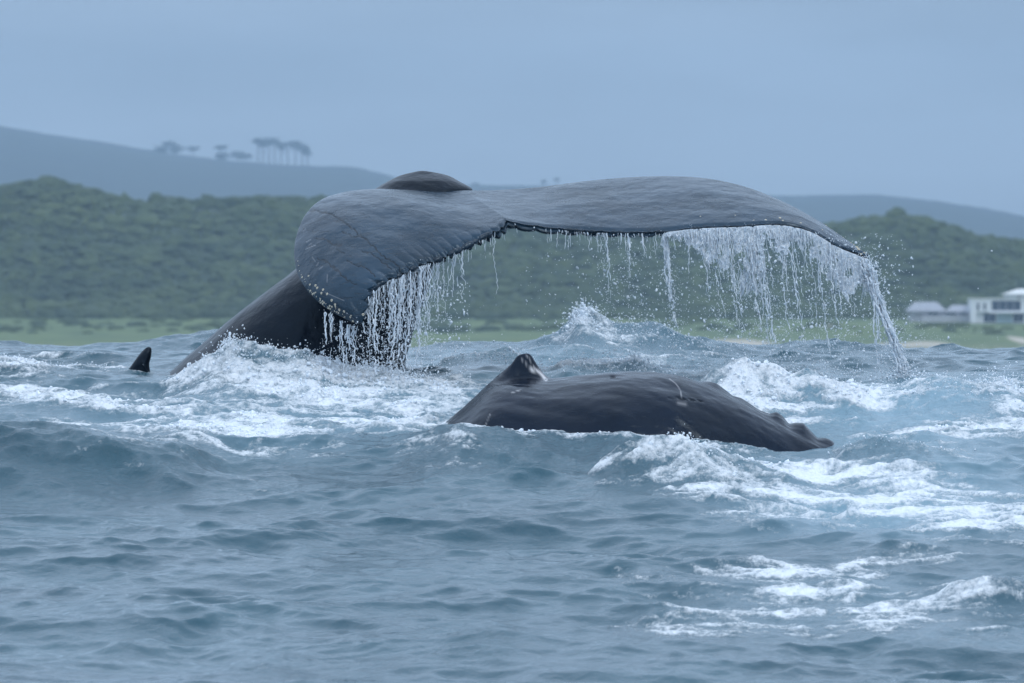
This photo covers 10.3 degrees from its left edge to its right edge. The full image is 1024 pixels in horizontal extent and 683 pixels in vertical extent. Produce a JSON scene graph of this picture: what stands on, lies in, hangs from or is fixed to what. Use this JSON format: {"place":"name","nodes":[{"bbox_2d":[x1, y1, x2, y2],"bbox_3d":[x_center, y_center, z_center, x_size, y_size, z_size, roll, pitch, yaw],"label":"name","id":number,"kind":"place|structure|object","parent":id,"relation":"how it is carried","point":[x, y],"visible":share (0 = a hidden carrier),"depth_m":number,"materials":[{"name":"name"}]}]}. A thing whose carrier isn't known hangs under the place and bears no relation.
{"place":"outdoors","nodes":[
{"label":"outdoors","id":0,"kind":"place"},
{"bbox_2d":[0,308,1023,682],"bbox_3d":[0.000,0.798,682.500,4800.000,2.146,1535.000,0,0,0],"label":"sea","id":1,"kind":"structure","parent":0,"point":[134,548],"depth_m":33.82,"materials":[{"name":"liquid"}]},
{"bbox_2d":[129,171,868,374],"bbox_3d":[-0.416,-0.265,41.090,5.675,1.986,2.697,0,0,20],"label":"diving whale","id":2,"kind":"object","parent":1,"relation":"on","point":[353,249],"visible":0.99,"depth_m":41.08},
{"bbox_2d":[320,228,504,386],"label":"falling water","id":3,"kind":"structure","parent":2,"relation":"hanging from","point":[400,285],"depth_m":40.20,"materials":[{"name":"liquid"}]},
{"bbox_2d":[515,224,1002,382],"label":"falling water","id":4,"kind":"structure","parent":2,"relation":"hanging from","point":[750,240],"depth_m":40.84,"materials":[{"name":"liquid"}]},
{"bbox_2d":[0,291,1023,476],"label":"sea spray","id":5,"kind":"object","parent":1,"relation":"on","point":[335,396],"visible":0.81,"depth_m":39.89,"materials":[{"name":"white liquid"}]},
{"bbox_2d":[446,353,833,451],"bbox_3d":[0.701,1.319,38.110,3.665,2.481,2.193,0,0,0],"label":"surfacing whale","id":6,"kind":"object","parent":1,"relation":"on","point":[524,392],"visible":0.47,"depth_m":37.49},
{"bbox_2d":[0,126,1023,238],"bbox_3d":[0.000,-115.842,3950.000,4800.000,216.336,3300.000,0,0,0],"label":"hill","id":7,"kind":"structure","parent":0,"point":[135,173],"depth_m":4168.24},
{"bbox_2d":[153,145,168,152],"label":"broad tree","id":8,"kind":"object","parent":7,"relation":"on","point":[161,149],"visible":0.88,"depth_m":4974.55,"materials":[{"name":"green plant"}]},
{"bbox_2d":[161,140,177,153],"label":"broad tree","id":9,"kind":"object","parent":7,"relation":"on","point":[167,144],"visible":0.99,"depth_m":4986.83,"materials":[{"name":"green plant"}]},
{"bbox_2d":[169,145,182,153],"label":"broad tree","id":10,"kind":"object","parent":7,"relation":"on","point":[176,149],"visible":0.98,"depth_m":4975.96,"materials":[{"name":"green plant"}]},
{"bbox_2d":[183,146,200,155],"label":"broad tree","id":11,"kind":"object","parent":7,"relation":"on","point":[191,148],"visible":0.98,"depth_m":4973.52,"materials":[{"name":"green plant"}]},
{"bbox_2d":[213,145,228,152],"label":"broad tree","id":12,"kind":"object","parent":7,"relation":"on","point":[218,147],"visible":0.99,"depth_m":4977.90,"materials":[{"name":"green plant"}]},
{"bbox_2d":[215,152,229,158],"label":"broad tree","id":13,"kind":"object","parent":7,"relation":"on","point":[218,155],"visible":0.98,"depth_m":4975.01,"materials":[{"name":"green plant"}]},
{"bbox_2d":[230,151,244,160],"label":"broad tree","id":14,"kind":"object","parent":7,"relation":"on","point":[235,154],"visible":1,"depth_m":4982.11,"materials":[{"name":"green plant"}]},
{"bbox_2d":[237,153,253,161],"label":"broad tree","id":15,"kind":"object","parent":7,"relation":"on","point":[243,156],"visible":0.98,"depth_m":4971.11,"materials":[{"name":"green plant"}]},
{"bbox_2d":[251,137,265,162],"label":"tall pine","id":16,"kind":"object","parent":7,"relation":"on","point":[256,141],"visible":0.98,"depth_m":4986.07,"materials":[{"name":"green plant"}]},
{"bbox_2d":[257,141,267,162],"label":"tall pine","id":17,"kind":"object","parent":7,"relation":"on","point":[264,146],"visible":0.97,"depth_m":4990.21,"materials":[{"name":"green plant"}]},
{"bbox_2d":[262,137,277,163],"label":"tall pine","id":18,"kind":"object","parent":7,"relation":"on","point":[267,140],"visible":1,"depth_m":4990.30,"materials":[{"name":"green plant"}]},
{"bbox_2d":[267,137,280,163],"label":"tall pine","id":19,"kind":"object","parent":7,"relation":"on","point":[272,141],"visible":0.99,"depth_m":4986.69,"materials":[{"name":"green plant"}]},
{"bbox_2d":[274,142,287,164],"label":"tall pine","id":20,"kind":"object","parent":7,"relation":"on","point":[281,146],"visible":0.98,"depth_m":4975.43,"materials":[{"name":"green plant"}]},
{"bbox_2d":[282,142,291,164],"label":"tall pine","id":21,"kind":"object","parent":7,"relation":"on","point":[286,143],"visible":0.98,"depth_m":4988.51,"materials":[{"name":"green plant"}]},
{"bbox_2d":[287,140,306,165],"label":"tall pine","id":22,"kind":"object","parent":7,"relation":"on","point":[297,144],"visible":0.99,"depth_m":4976.55,"materials":[{"name":"green plant"}]},
{"bbox_2d":[296,144,309,164],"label":"tall pine","id":23,"kind":"object","parent":7,"relation":"on","point":[302,147],"visible":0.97,"depth_m":4976.06,"materials":[{"name":"green plant"}]},
{"bbox_2d":[300,148,312,165],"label":"tall pine","id":24,"kind":"object","parent":7,"relation":"on","point":[306,153],"visible":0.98,"depth_m":4978.67,"materials":[{"name":"green plant"}]},
{"bbox_2d":[0,197,1023,348],"bbox_3d":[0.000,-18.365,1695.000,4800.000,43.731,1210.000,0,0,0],"label":"ground","id":25,"kind":"structure","parent":0,"point":[59,334],"depth_m":1248.46,"materials":[{"name":"green plant"}]},
{"bbox_2d":[0,175,1023,333],"bbox_3d":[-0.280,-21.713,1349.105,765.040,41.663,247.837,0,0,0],"label":"coastal scrub","id":26,"kind":"object","parent":25,"relation":"on","point":[958,274],"visible":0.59,"depth_m":1377.10,"materials":[{"name":"green plant"}]},
{"bbox_2d":[904,302,969,321],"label":"long house","id":27,"kind":"structure","parent":25,"relation":"on","point":[930,311],"depth_m":1306.00,"materials":[{"name":"grey concrete"}]},
{"bbox_2d":[928,312,937,315],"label":"window","id":28,"kind":"structure","parent":27,"relation":"in","point":[929,313],"depth_m":1306.05,"materials":[{"name":"grey glass"}]},
{"bbox_2d":[945,312,956,315],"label":"window","id":29,"kind":"structure","parent":27,"relation":"in","point":[946,313],"depth_m":1306.05,"materials":[{"name":"grey glass"}]},
{"bbox_2d":[967,298,1023,322],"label":"modern house","id":30,"kind":"structure","parent":25,"relation":"on","point":[990,310],"depth_m":1300.00,"materials":[{"name":"white paint"}]},
{"bbox_2d":[983,313,995,321],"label":"window","id":31,"kind":"structure","parent":30,"relation":"in","point":[987,317],"depth_m":1300.96,"materials":[{"name":"blue glass"}]},
{"bbox_2d":[997,313,1011,322],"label":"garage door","id":32,"kind":"structure","parent":30,"relation":"in","point":[1007,317],"depth_m":1300.96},
{"bbox_2d":[991,300,1020,310],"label":"window","id":33,"kind":"structure","parent":30,"relation":"in","point":[996,305],"depth_m":1300.01,"materials":[{"name":"blue glass"}]},
{"bbox_2d":[1013,313,1023,321],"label":"window","id":34,"kind":"structure","parent":30,"relation":"in","point":[1017,317],"depth_m":1300.96,"materials":[{"name":"blue glass"}]},
{"bbox_2d":[1001,289,1023,297],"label":"house","id":35,"kind":"structure","parent":25,"relation":"on","point":[1017,293],"depth_m":1322.00,"materials":[{"name":"white concrete"}]},
{"bbox_2d":[0,0,1023,215],"label":"sky","id":36,"kind":"structure","parent":0,"point":[915,99],"materials":[{"name":"blue"}]}
]}

